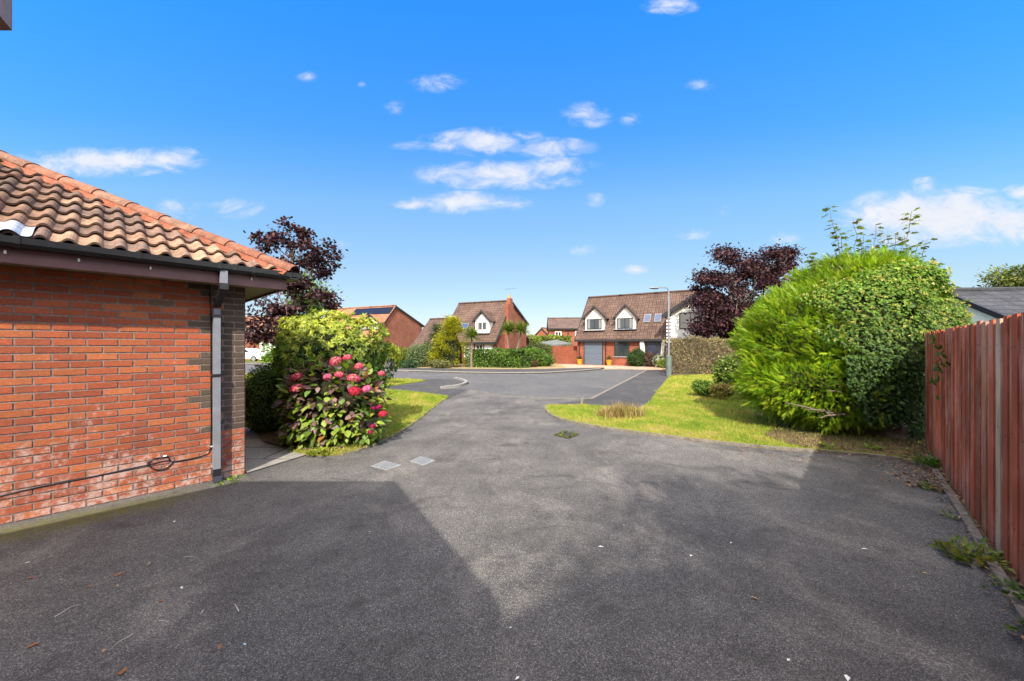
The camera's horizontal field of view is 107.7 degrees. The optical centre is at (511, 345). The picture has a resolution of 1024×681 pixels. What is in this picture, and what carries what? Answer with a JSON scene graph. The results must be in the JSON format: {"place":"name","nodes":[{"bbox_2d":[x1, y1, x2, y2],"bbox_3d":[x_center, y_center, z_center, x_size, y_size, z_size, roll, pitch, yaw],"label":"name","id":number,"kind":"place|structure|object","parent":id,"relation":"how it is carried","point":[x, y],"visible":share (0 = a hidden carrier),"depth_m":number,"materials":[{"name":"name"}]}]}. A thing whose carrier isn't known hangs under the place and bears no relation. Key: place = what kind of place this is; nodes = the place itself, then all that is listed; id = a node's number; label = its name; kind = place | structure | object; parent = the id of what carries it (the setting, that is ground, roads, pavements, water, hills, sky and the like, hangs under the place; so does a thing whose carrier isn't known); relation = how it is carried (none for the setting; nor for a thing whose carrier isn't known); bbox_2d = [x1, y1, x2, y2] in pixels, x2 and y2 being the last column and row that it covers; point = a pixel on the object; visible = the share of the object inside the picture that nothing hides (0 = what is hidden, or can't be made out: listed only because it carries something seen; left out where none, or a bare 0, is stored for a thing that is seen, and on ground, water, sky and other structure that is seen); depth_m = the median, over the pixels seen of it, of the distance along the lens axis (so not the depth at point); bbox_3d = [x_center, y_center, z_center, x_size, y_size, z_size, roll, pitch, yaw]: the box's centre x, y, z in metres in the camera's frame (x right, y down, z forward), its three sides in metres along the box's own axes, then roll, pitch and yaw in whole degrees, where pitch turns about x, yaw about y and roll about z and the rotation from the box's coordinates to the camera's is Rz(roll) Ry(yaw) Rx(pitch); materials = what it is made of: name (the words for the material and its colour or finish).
{"place":"outdoors","nodes":[
{"label":"outdoors","id":0,"kind":"place"},
{"bbox_2d":[0,150,300,524],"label":"garage","id":1,"kind":"structure","parent":0,"point":[122,348],"depth_m":4.00,"materials":[{"name":"brick"}]},
{"bbox_2d":[245,427,305,473],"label":"path","id":2,"kind":"structure","parent":0,"point":[260,454],"depth_m":5.62,"materials":[{"name":"concrete"}]},
{"bbox_2d":[245,360,401,366],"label":"verge","id":3,"kind":"structure","parent":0,"point":[270,361],"depth_m":38.52,"materials":[{"name":"green plant"}]},
{"bbox_2d":[245,348,271,361],"bbox_3d":[-27.896,0.939,39.302,4.220,1.417,1.702,0,0,0],"label":"parked car","id":4,"kind":"object","parent":3,"relation":"on","point":[251,355],"visible":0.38,"depth_m":38.47,"materials":[{"name":"white metal"}]},
{"bbox_2d":[396,347,409,365],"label":"shrub","id":5,"kind":"object","parent":3,"relation":"on","point":[403,350],"visible":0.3,"depth_m":29.62,"materials":[{"name":"green plant"}]},
{"bbox_2d":[287,391,438,455],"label":"lawn","id":6,"kind":"structure","parent":0,"point":[392,426],"depth_m":8.33,"materials":[{"name":"green plant"}]},
{"bbox_2d":[243,215,347,354],"bbox_3d":[-6.704,-1.180,11.350,3.216,5.607,2.317,0,0,-22],"label":"copper maple","id":7,"kind":"object","parent":6,"relation":"on","point":[257,334],"visible":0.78,"depth_m":11.26,"materials":[{"name":"purple plant"}]},
{"bbox_2d":[256,269,347,363],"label":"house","id":8,"kind":"structure","parent":6,"relation":"on","point":[269,353],"depth_m":13.68,"materials":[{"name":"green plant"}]},
{"bbox_2d":[256,413,376,449],"bbox_3d":[-4.304,1.607,8.272,2.316,0.001,5.734,0,0,-35],"label":"soil bed","id":9,"kind":"object","parent":6,"relation":"on","point":[268,437],"visible":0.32,"depth_m":6.43,"materials":[{"name":"brown soil"}]},
{"bbox_2d":[245,362,292,432],"bbox_3d":[-4.622,0.982,7.203,1.231,1.348,1.176,0,0,0],"label":"box shrub","id":10,"kind":"object","parent":9,"relation":"on","point":[261,397],"visible":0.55,"depth_m":6.83,"materials":[{"name":"green plant"}]},
{"bbox_2d":[272,354,394,450],"bbox_3d":[-2.996,0.918,6.371,2.028,1.577,1.546,0,0,0],"label":"hydrangea","id":11,"kind":"object","parent":9,"relation":"on","point":[339,406],"visible":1,"depth_m":5.97,"materials":[{"name":"green plant"}]},
{"bbox_2d":[267,308,401,411],"bbox_3d":[-3.482,0.458,7.235,2.444,2.411,2.280,0,0,0],"label":"mexican orange shrub","id":12,"kind":"object","parent":9,"relation":"on","point":[336,338],"visible":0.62,"depth_m":6.84,"materials":[{"name":"green plant"}]},
{"bbox_2d":[303,446,337,455],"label":"weed","id":13,"kind":"object","parent":6,"relation":"on","point":[312,452],"visible":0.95,"depth_m":5.69,"materials":[{"name":"green plant"}]},
{"bbox_2d":[343,438,365,446],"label":"weed","id":14,"kind":"object","parent":6,"relation":"on","point":[356,444],"visible":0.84,"depth_m":5.98,"materials":[{"name":"green plant"}]},
{"bbox_2d":[323,305,423,352],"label":"house","id":15,"kind":"structure","parent":0,"point":[404,328],"depth_m":45.76,"materials":[{"name":"brick"}]},
{"bbox_2d":[386,379,425,386],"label":"lawn","id":16,"kind":"structure","parent":0,"point":[405,383],"depth_m":16.30,"materials":[{"name":"green plant"}]},
{"bbox_2d":[246,362,603,373],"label":"pavement","id":17,"kind":"structure","parent":0,"point":[470,371],"depth_m":24.09,"materials":[{"name":"concrete"}]},
{"bbox_2d":[385,357,394,367],"bbox_3d":[-8.816,1.220,26.991,0.720,0.860,0.685,0,0,0],"label":"boulder","id":18,"kind":"object","parent":17,"relation":"on","point":[387,364],"visible":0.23,"depth_m":26.73,"materials":[{"name":"stone"}]},
{"bbox_2d":[382,343,400,366],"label":"shrub","id":19,"kind":"object","parent":17,"relation":"on","point":[395,357],"visible":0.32,"depth_m":27.32,"materials":[{"name":"green plant"}]},
{"bbox_2d":[386,379,466,398],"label":"pavement","id":20,"kind":"structure","parent":0,"point":[430,385],"depth_m":14.81,"materials":[{"name":"grey asphalt"}]},
{"bbox_2d":[440,377,467,388],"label":"kerb","id":21,"kind":"structure","parent":20,"relation":"on","point":[465,382],"depth_m":15.18,"materials":[{"name":"concrete"}]},
{"bbox_2d":[245,364,644,397],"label":"road","id":22,"kind":"structure","parent":0,"point":[585,384],"depth_m":17.33,"materials":[{"name":"grey asphalt"}]},
{"bbox_2d":[467,389,590,398],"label":"kerb","id":23,"kind":"structure","parent":22,"relation":"on","point":[532,397],"depth_m":11.97,"materials":[{"name":"concrete"}]},
{"bbox_2d":[416,363,565,368],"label":"verge","id":24,"kind":"structure","parent":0,"point":[552,366],"depth_m":27.79,"materials":[{"name":"green plant"}]},
{"bbox_2d":[400,359,419,367],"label":"shrub","id":25,"kind":"object","parent":24,"relation":"on","point":[411,363],"visible":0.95,"depth_m":26.73,"materials":[{"name":"green plant"}]},
{"bbox_2d":[405,340,436,366],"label":"shrub","id":26,"kind":"object","parent":24,"relation":"on","point":[417,355],"visible":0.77,"depth_m":28.43,"materials":[{"name":"green plant"}]},
{"bbox_2d":[425,323,442,359],"bbox_3d":[-6.077,-0.209,30.460,2.953,3.726,3.046,0,0,33],"label":"dark conifer","id":27,"kind":"object","parent":24,"relation":"on","point":[434,329],"visible":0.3,"depth_m":30.23,"materials":[{"name":"green plant"}]},
{"bbox_2d":[426,359,452,367],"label":"shrub","id":28,"kind":"object","parent":24,"relation":"on","point":[440,363],"visible":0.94,"depth_m":26.83,"materials":[{"name":"green plant"}]},
{"bbox_2d":[423,314,470,366],"bbox_3d":[-4.774,-0.424,28.950,3.842,4.148,4.482,0,0,0],"label":"golden conifer","id":29,"kind":"object","parent":24,"relation":"on","point":[449,347],"visible":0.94,"depth_m":28.39,"materials":[{"name":"yellow plant"}]},
{"bbox_2d":[462,325,481,366],"bbox_3d":[-2.981,-0.006,27.983,1.999,3.329,1.964,0,0,0],"label":"cabbage palm","id":30,"kind":"object","parent":24,"relation":"on","point":[472,333],"visible":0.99,"depth_m":27.89,"materials":[{"name":"green plant"}]},
{"bbox_2d":[464,347,545,367],"bbox_3d":[-0.450,0.895,28.816,6.427,1.718,3.813,0,0,0],"label":"hedge","id":31,"kind":"object","parent":24,"relation":"on","point":[502,357],"visible":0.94,"depth_m":27.76,"materials":[{"name":"green plant"}]},
{"bbox_2d":[497,318,531,348],"bbox_3d":[0.257,-0.330,30.515,3.318,4.004,2.195,0,0,0],"label":"cabbage palm","id":32,"kind":"object","parent":24,"relation":"on","point":[508,328],"visible":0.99,"depth_m":30.34,"materials":[{"name":"green plant"}]},
{"bbox_2d":[530,358,538,366],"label":"shrub","id":33,"kind":"object","parent":24,"relation":"on","point":[533,363],"visible":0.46,"depth_m":28.22,"materials":[{"name":"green plant"}]},
{"bbox_2d":[520,341,553,356],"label":"shrub","id":34,"kind":"object","parent":24,"relation":"on","point":[547,349],"visible":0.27,"depth_m":31.51,"materials":[{"name":"green plant"}]},
{"bbox_2d":[537,352,556,366],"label":"shrub","id":35,"kind":"object","parent":24,"relation":"on","point":[545,359],"visible":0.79,"depth_m":29.05,"materials":[{"name":"green plant"}]},
{"bbox_2d":[540,340,572,362],"bbox_3d":[4.472,0.500,36.448,2.633,2.300,3.153,0,0,43],"label":"parasol","id":36,"kind":"object","parent":24,"relation":"on","point":[554,343],"visible":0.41,"depth_m":35.78,"materials":[{"name":"fabric"}]},
{"bbox_2d":[0,386,1023,680],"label":"driveway","id":37,"kind":"structure","parent":0,"point":[476,538],"depth_m":2.74,"materials":[{"name":"grey asphalt"}]},
{"bbox_2d":[0,0,11,30],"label":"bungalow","id":38,"kind":"object","parent":37,"relation":"on","point":[5,15],"visible":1,"depth_m":1.25,"materials":[{"name":"brown tile"}]},
{"bbox_2d":[215,475,239,485],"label":"weed","id":39,"kind":"object","parent":37,"relation":"on","point":[219,482],"visible":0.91,"depth_m":4.50,"materials":[{"name":"green plant"}]},
{"bbox_2d":[371,461,400,470],"bbox_3d":[-1.749,1.646,5.158,0.363,0.016,0.261,0,0,33],"label":"manhole cover","id":40,"kind":"object","parent":37,"relation":"on","point":[385,465],"visible":1,"depth_m":5.13,"materials":[{"name":"metal"}]},
{"bbox_2d":[342,398,446,454],"bbox_3d":[-2.155,1.640,8.802,0.354,0.040,6.343,0,0,5],"label":"lawn edging","id":41,"kind":"object","parent":37,"relation":"on","point":[377,443],"visible":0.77,"depth_m":6.45,"materials":[{"name":"concrete"}]},
{"bbox_2d":[410,456,434,465],"bbox_3d":[-1.294,1.646,5.367,0.374,0.016,0.254,0,0,37],"label":"manhole cover","id":42,"kind":"object","parent":37,"relation":"on","point":[421,460],"visible":1,"depth_m":5.35,"materials":[{"name":"metal"}]},
{"bbox_2d":[553,430,578,438],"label":"weed","id":43,"kind":"object","parent":37,"relation":"on","point":[565,434],"visible":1,"depth_m":6.90,"materials":[{"name":"plant"}]},
{"bbox_2d":[545,405,930,470],"bbox_3d":[2.912,1.633,7.240,1.339,0.055,7.043,0,0,-44],"label":"lawn edging","id":44,"kind":"object","parent":37,"relation":"on","point":[745,444],"visible":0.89,"depth_m":6.12,"materials":[{"name":"concrete"}]},
{"bbox_2d":[738,433,1023,644],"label":"leaf litter","id":45,"kind":"object","parent":37,"relation":"on","point":[938,487],"visible":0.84,"depth_m":4.68,"materials":[{"name":"brown plant"}]},
{"bbox_2d":[916,481,948,490],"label":"weed","id":46,"kind":"object","parent":37,"relation":"on","point":[928,486],"visible":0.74,"depth_m":4.34,"materials":[{"name":"green plant"}]},
{"bbox_2d":[941,510,973,520],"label":"weed","id":47,"kind":"object","parent":37,"relation":"on","point":[950,515],"visible":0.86,"depth_m":3.62,"materials":[{"name":"green plant"}]},
{"bbox_2d":[926,535,1015,572],"bbox_3d":[3.571,1.584,2.894,0.550,0.147,0.527,0,0,-20],"label":"weed","id":48,"kind":"object","parent":37,"relation":"on","point":[967,546],"visible":0.94,"depth_m":2.88,"materials":[{"name":"green plant"}]},
{"bbox_2d":[924,455,1023,627],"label":"edging","id":49,"kind":"object","parent":37,"relation":"on","point":[996,570],"visible":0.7,"depth_m":3.09,"materials":[{"name":"grey concrete"}]},
{"bbox_2d":[980,572,1023,599],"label":"weed","id":50,"kind":"object","parent":49,"relation":"on","point":[1016,588],"visible":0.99,"depth_m":2.47,"materials":[{"name":"green plant"}]},
{"bbox_2d":[1004,616,1023,631],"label":"weed","id":51,"kind":"object","parent":37,"relation":"on","point":[1010,627],"visible":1,"depth_m":2.13,"materials":[{"name":"green plant"}]},
{"bbox_2d":[0,0,1023,334],"label":"sky","id":52,"kind":"structure","parent":0,"point":[559,153],"materials":[{"name":"blue"}]},
{"bbox_2d":[535,327,547,335],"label":"house","id":53,"kind":"structure","parent":0,"point":[543,331],"depth_m":65.63,"materials":[{"name":"brick"}]},
{"bbox_2d":[547,317,580,356],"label":"house","id":54,"kind":"structure","parent":0,"point":[563,326],"depth_m":55.31,"materials":[{"name":"brick"}]},
{"bbox_2d":[555,331,561,335],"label":"window","id":55,"kind":"structure","parent":54,"relation":"in","point":[557,333],"depth_m":54.98,"materials":[{"name":"white paint"}]},
{"bbox_2d":[245,373,939,468],"bbox_3d":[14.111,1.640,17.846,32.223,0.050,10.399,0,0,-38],"label":"lawn","id":56,"kind":"structure","parent":0,"point":[585,418],"depth_m":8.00,"materials":[{"name":"green plant"}]},
{"bbox_2d":[690,379,716,395],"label":"shrub","id":57,"kind":"object","parent":56,"relation":"on","point":[698,387],"visible":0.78,"depth_m":11.77,"materials":[{"name":"green plant"}]},
{"bbox_2d":[707,382,738,397],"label":"shrub","id":58,"kind":"object","parent":56,"relation":"on","point":[719,389],"visible":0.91,"depth_m":11.16,"materials":[{"name":"green plant"}]},
{"bbox_2d":[711,351,739,396],"bbox_3d":[6.888,0.929,12.003,0.978,1.562,0.902,0,0,0],"label":"shrub","id":59,"kind":"object","parent":56,"relation":"on","point":[726,364],"visible":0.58,"depth_m":11.85,"materials":[{"name":"green plant"}]},
{"bbox_2d":[765,420,935,460],"bbox_3d":[7.984,1.605,8.213,7.998,0.001,2.389,0,0,-37],"label":"soil bed","id":60,"kind":"object","parent":56,"relation":"on","point":[813,434],"visible":0.33,"depth_m":6.35,"materials":[{"name":"brown soil"}]},
{"bbox_2d":[820,442,839,448],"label":"weed","id":61,"kind":"object","parent":60,"relation":"on","point":[824,444],"visible":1,"depth_m":5.95,"materials":[{"name":"green plant"}]},
{"bbox_2d":[719,244,952,439],"bbox_3d":[6.744,-0.236,7.738,4.609,3.857,3.334,0,0,0],"label":"conifer","id":62,"kind":"object","parent":60,"relation":"on","point":[788,373],"visible":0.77,"depth_m":7.07,"materials":[{"name":"green plant"}]},
{"bbox_2d":[803,205,973,311],"bbox_3d":[7.904,-1.845,8.144,3.701,2.338,0.940,0,0,-4],"label":"sycamore sapling","id":63,"kind":"object","parent":62,"relation":"in","point":[904,242],"visible":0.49,"depth_m":8.04,"materials":[{"name":"green plant"}]},
{"bbox_2d":[860,443,884,449],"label":"weed","id":64,"kind":"object","parent":60,"relation":"on","point":[876,447],"visible":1,"depth_m":5.81,"materials":[{"name":"green plant"}]},
{"bbox_2d":[786,259,976,440],"bbox_3d":[7.266,-0.056,7.181,4.210,3.336,2.213,0,0,-18],"label":"ivy","id":65,"kind":"object","parent":60,"relation":"on","point":[908,405],"visible":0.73,"depth_m":6.39,"materials":[{"name":"green plant"}]},
{"bbox_2d":[912,452,940,465],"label":"weed","id":66,"kind":"object","parent":60,"relation":"on","point":[932,461],"visible":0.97,"depth_m":5.01,"materials":[{"name":"green plant"}]},
{"bbox_2d":[554,370,669,407],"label":"pavement","id":67,"kind":"structure","parent":0,"point":[639,389],"depth_m":13.21,"materials":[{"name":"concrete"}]},
{"bbox_2d":[591,370,646,398],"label":"kerb","id":68,"kind":"structure","parent":67,"relation":"on","point":[615,386],"depth_m":14.72,"materials":[{"name":"concrete"}]},
{"bbox_2d":[649,287,671,375],"bbox_3d":[8.144,-0.795,20.504,1.231,4.890,0.310,0,0,-6],"label":"street lamp","id":69,"kind":"object","parent":67,"relation":"on","point":[668,365],"visible":0.94,"depth_m":20.50,"materials":[{"name":"grey metal"}]},
{"bbox_2d":[561,361,665,369],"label":"paved drive","id":70,"kind":"structure","parent":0,"point":[570,365],"depth_m":28.45,"materials":[{"name":"beige concrete"}]},
{"bbox_2d":[552,346,576,363],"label":"side gate","id":71,"kind":"structure","parent":70,"relation":"on","point":[562,354],"depth_m":33.79,"materials":[{"name":"orange wood"}]},
{"bbox_2d":[577,355,582,364],"bbox_3d":[5.875,1.195,32.525,0.535,0.861,0.546,0,0,0],"label":"planter","id":72,"kind":"object","parent":70,"relation":"on","point":[579,361],"visible":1,"depth_m":32.38,"materials":[{"name":"ceramic"}]},
{"bbox_2d":[606,356,611,365],"bbox_3d":[8.087,1.200,31.199,0.540,0.852,0.518,0,0,27],"label":"planter","id":73,"kind":"object","parent":70,"relation":"on","point":[608,360],"visible":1,"depth_m":31.06,"materials":[{"name":"ceramic"}]},
{"bbox_2d":[627,347,645,366],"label":"round bush","id":74,"kind":"object","parent":70,"relation":"on","point":[635,357],"visible":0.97,"depth_m":29.63,"materials":[{"name":"green plant"}]},
{"bbox_2d":[644,352,654,366],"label":"shrub","id":75,"kind":"object","parent":70,"relation":"on","point":[648,357],"visible":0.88,"depth_m":29.27,"materials":[{"name":"brown plant"}]},
{"bbox_2d":[574,286,736,366],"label":"house","id":76,"kind":"structure","parent":70,"relation":"on","point":[618,328],"depth_m":31.55,"materials":[{"name":"brick"}]},
{"bbox_2d":[584,342,602,364],"bbox_3d":[7.022,0.620,32.322,1.728,2.060,0.110,0,0,31],"label":"garage door","id":77,"kind":"structure","parent":76,"relation":"in","point":[593,351],"depth_m":32.29,"materials":[{"name":"grey metal"}]},
{"bbox_2d":[613,341,628,356],"bbox_3d":[9.116,0.285,31.080,1.300,1.310,0.691,0,0,7],"label":"window","id":78,"kind":"structure","parent":76,"relation":"in","point":[621,349],"depth_m":31.11,"materials":[{"name":"grey glass"}]},
{"bbox_2d":[648,342,655,354],"bbox_3d":[11.190,0.625,29.844,0.632,1.950,0.040,0,0,31],"label":"door","id":79,"kind":"structure","parent":76,"relation":"in","point":[651,345],"depth_m":29.81,"materials":[{"name":"grey paint"}]},
{"bbox_2d":[679,312,701,328],"bbox_3d":[13.011,-1.850,27.282,1.360,1.200,0.761,0,0,3],"label":"window","id":80,"kind":"structure","parent":76,"relation":"in","point":[682,318],"depth_m":27.41,"materials":[{"name":"grey glass"}]},
{"bbox_2d":[652,353,665,366],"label":"shrub","id":81,"kind":"object","parent":70,"relation":"on","point":[657,357],"visible":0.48,"depth_m":28.88,"materials":[{"name":"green plant"}]},
{"bbox_2d":[656,359,665,367],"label":"shrub","id":82,"kind":"object","parent":70,"relation":"on","point":[659,363],"visible":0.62,"depth_m":27.84,"materials":[{"name":"green plant"}]},
{"bbox_2d":[590,400,649,420],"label":"ornamental grass","id":83,"kind":"object","parent":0,"point":[614,411],"depth_m":8.55,"materials":[{"name":"beige plant"}]},
{"bbox_2d":[672,373,698,374],"bbox_3d":[15.301,1.607,23.724,13.824,0.001,4.195,0,0,-9],"label":"soil bed","id":84,"kind":"object","parent":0,"point":[682,374],"visible":0.08,"depth_m":21.07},
{"bbox_2d":[661,334,739,373],"bbox_3d":[14.544,0.524,21.591,11.327,2.533,2.432,0,0,7],"label":"hedge","id":85,"kind":"object","parent":84,"relation":"on","point":[694,357],"visible":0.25,"depth_m":21.67,"materials":[{"name":"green plant"}]},
{"bbox_2d":[680,239,807,341],"bbox_3d":[14.445,-2.584,24.118,8.314,8.439,6.439,0,0,0],"label":"copper maple","id":86,"kind":"object","parent":84,"relation":"on","point":[718,313],"visible":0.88,"depth_m":23.21,"materials":[{"name":"purple plant"}]},
{"bbox_2d":[940,468,1023,595],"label":"soil bed","id":87,"kind":"object","parent":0,"point":[1008,573],"depth_m":3.32,"materials":[{"name":"brown soil"}]},
{"bbox_2d":[925,312,1023,586],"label":"fence","id":88,"kind":"object","parent":87,"relation":"on","point":[974,429],"visible":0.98,"depth_m":3.23,"materials":[{"name":"wood"},{"name":"paint"}]},
{"bbox_2d":[929,363,939,400],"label":"ivy sprig","id":89,"kind":"object","parent":88,"relation":"attached to","point":[935,381],"visible":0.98,"depth_m":4.89,"materials":[{"name":"green plant"}]},
{"bbox_2d":[928,324,940,348],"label":"ivy sprig","id":90,"kind":"object","parent":88,"relation":"attached to","point":[932,336],"visible":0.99,"depth_m":4.97,"materials":[{"name":"green plant"}]},
{"bbox_2d":[933,342,950,375],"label":"ivy sprig","id":91,"kind":"object","parent":88,"relation":"attached to","point":[938,353],"visible":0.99,"depth_m":4.57,"materials":[{"name":"green plant"}]},
{"label":"ground","id":92,"kind":"structure","parent":0,"visible":0},
{"bbox_2d":[245,316,276,359],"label":"house","id":93,"kind":"structure","parent":92,"relation":"on","point":[248,345],"depth_m":44.04,"materials":[{"name":"white paint"}]},
{"bbox_2d":[245,363,600,373],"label":"kerb","id":94,"kind":"structure","parent":92,"relation":"on","point":[481,372],"depth_m":22.81,"materials":[{"name":"concrete"}]},
{"bbox_2d":[409,288,530,363],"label":"house","id":95,"kind":"structure","parent":92,"relation":"on","point":[486,319],"depth_m":35.50,"materials":[{"name":"brick"}]},
{"bbox_2d":[526,334,571,357],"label":"hedge","id":96,"kind":"object","parent":92,"relation":"on","point":[533,339],"visible":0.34,"depth_m":45.40,"materials":[{"name":"green plant"}]},
{"bbox_2d":[916,287,1023,324],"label":"house","id":97,"kind":"structure","parent":92,"relation":"on","point":[989,303],"depth_m":14.97,"materials":[{"name":"stone"}]},
{"bbox_2d":[972,263,1023,286],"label":"oak","id":98,"kind":"object","parent":92,"relation":"on","point":[1012,277],"visible":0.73,"depth_m":21.18,"materials":[{"name":"green plant"}]}
]}

